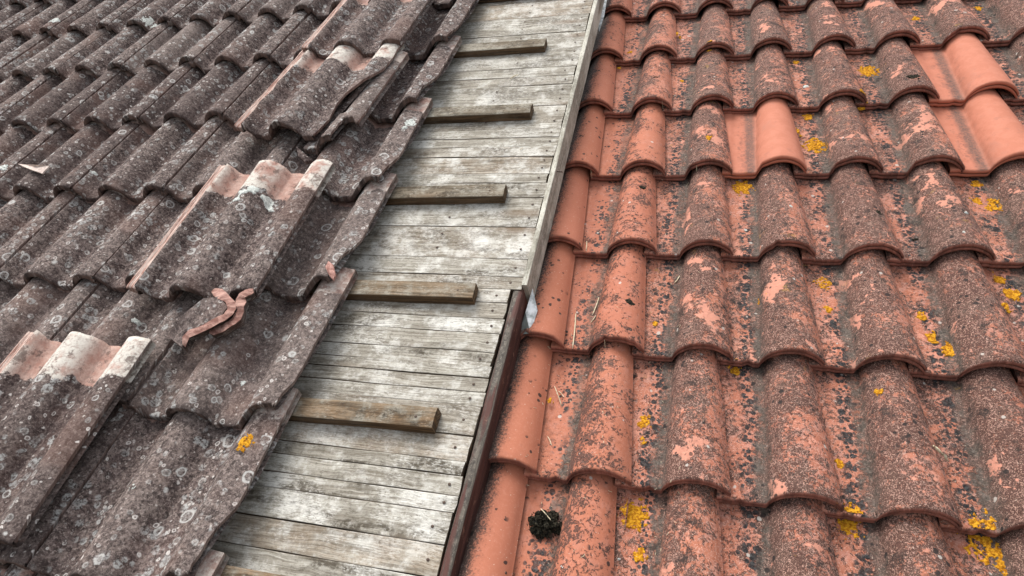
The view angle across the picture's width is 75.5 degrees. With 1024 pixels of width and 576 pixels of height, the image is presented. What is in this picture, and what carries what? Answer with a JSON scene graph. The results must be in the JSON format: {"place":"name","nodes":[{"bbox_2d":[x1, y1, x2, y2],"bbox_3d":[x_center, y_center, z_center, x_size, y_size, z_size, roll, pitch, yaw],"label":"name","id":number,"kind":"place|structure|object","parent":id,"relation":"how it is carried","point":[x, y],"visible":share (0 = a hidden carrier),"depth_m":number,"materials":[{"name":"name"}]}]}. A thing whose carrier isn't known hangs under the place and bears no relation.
{"place":"outdoors","nodes":[
{"label":"outdoors","id":0,"kind":"place"},
{"bbox_2d":[0,0,603,575],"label":"tiled roof","id":1,"kind":"structure","parent":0,"point":[310,418],"depth_m":1.90,"materials":[{"name":"tile"}]},
{"bbox_2d":[19,164,49,173],"bbox_3d":[-1.777,-0.441,2.433,0.203,0.032,0.048,7,28,25],"label":"tile splinter","id":2,"kind":"object","parent":1,"relation":"on","point":[41,169],"visible":1,"depth_m":2.40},
{"bbox_2d":[0,330,155,547],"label":"loose tile","id":3,"kind":"object","parent":1,"relation":"on","point":[59,401],"visible":1,"depth_m":1.60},
{"bbox_2d":[168,296,226,353],"bbox_3d":[-0.810,0.094,1.716,0.183,0.126,0.079,-11,26,-10],"label":"tile fragment","id":4,"kind":"object","parent":1,"relation":"on","point":[203,311],"visible":0.7,"depth_m":1.71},
{"bbox_2d":[182,288,235,347],"bbox_3d":[-0.776,0.082,1.724,0.180,0.096,0.183,2,52,16],"label":"tile fragment","id":5,"kind":"object","parent":1,"relation":"on","point":[207,327],"visible":0.87,"depth_m":1.68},
{"bbox_2d":[126,159,334,301],"bbox_3d":[-0.801,-0.178,1.940,0.422,0.087,0.532,3,50,16],"label":"loose tile","id":6,"kind":"object","parent":1,"relation":"on","point":[232,232],"visible":0.98,"depth_m":1.91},
{"bbox_2d":[209,289,255,338],"bbox_3d":[-0.718,0.065,1.703,0.119,0.080,0.142,2,52,16],"label":"tile fragment","id":7,"kind":"object","parent":1,"relation":"on","point":[237,320],"visible":1,"depth_m":1.68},
{"bbox_2d":[296,147,312,164],"bbox_3d":[-0.671,-0.423,2.115,0.024,0.049,0.094,-25,32,-35],"label":"tile fragment","id":8,"kind":"object","parent":1,"relation":"on","point":[304,158],"visible":0.99,"depth_m":2.10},
{"bbox_2d":[234,41,404,140],"bbox_3d":[-0.667,-0.712,2.357,0.427,0.084,0.533,6,50,19],"label":"loose tile","id":9,"kind":"object","parent":1,"relation":"on","point":[307,95],"visible":0.88,"depth_m":2.32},
{"bbox_2d":[303,112,345,154],"bbox_3d":[-0.613,-0.518,2.205,0.128,0.081,0.159,6,47,19],"label":"tile piece","id":10,"kind":"object","parent":1,"relation":"on","point":[330,133],"visible":0.89,"depth_m":2.17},
{"bbox_2d":[325,261,335,280],"bbox_3d":[-0.485,-0.045,1.768,0.039,0.020,0.054,2,52,16],"label":"tile fragment","id":11,"kind":"object","parent":1,"relation":"on","point":[329,267],"visible":1,"depth_m":1.76,"materials":[{"name":"ceramic"}]},
{"bbox_2d":[302,0,433,59],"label":"loose tile","id":12,"kind":"object","parent":1,"relation":"on","point":[365,28],"visible":0.89,"depth_m":2.56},
{"bbox_2d":[338,50,408,127],"bbox_3d":[-0.495,-0.686,2.326,0.122,0.081,0.443,5,49,18],"label":"tile piece","id":13,"kind":"object","parent":1,"relation":"on","point":[366,101],"visible":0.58,"depth_m":2.26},
{"bbox_2d":[458,0,1023,575],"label":"tiled roof","id":14,"kind":"structure","parent":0,"point":[824,332],"depth_m":1.69,"materials":[{"name":"orange ceramic"}]},
{"bbox_2d":[521,289,537,333],"bbox_3d":[0.046,0.064,1.758,0.040,0.049,0.124,2,49,16],"label":"flashing scrap","id":15,"kind":"object","parent":14,"relation":"on","point":[529,316],"visible":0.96,"depth_m":1.75,"materials":[{"name":"metal"}]},
{"bbox_2d":[526,509,562,538],"bbox_3d":[0.072,0.509,1.437,0.084,0.043,0.069,2,49,16],"label":"moss clump","id":16,"kind":"object","parent":14,"relation":"on","point":[542,523],"visible":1,"depth_m":1.43,"materials":[{"name":"green plant"}]},
{"bbox_2d":[572,313,575,348],"bbox_3d":[0.167,0.114,1.773,0.014,0.012,0.128,2,49,16],"label":"straw","id":17,"kind":"object","parent":14,"relation":"on","point":[574,330],"visible":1,"depth_m":1.77,"materials":[{"name":"beige plant"}]},
{"bbox_2d":[598,0,606,31],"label":"flashing scrap","id":18,"kind":"object","parent":14,"relation":"on","point":[602,14],"visible":0.24,"depth_m":2.78,"materials":[{"name":"metal"}]},
{"bbox_2d":[517,89,698,557],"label":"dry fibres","id":19,"kind":"object","parent":14,"relation":"on","point":[619,373],"visible":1,"depth_m":1.59,"materials":[{"name":"plant"}]},
{"bbox_2d":[933,445,947,460],"bbox_3d":[0.884,0.341,1.363,0.035,0.040,0.008,0,26,12],"label":"straw","id":20,"kind":"object","parent":14,"relation":"on","point":[940,451],"visible":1,"depth_m":1.36,"materials":[{"name":"beige plant"}]}
]}

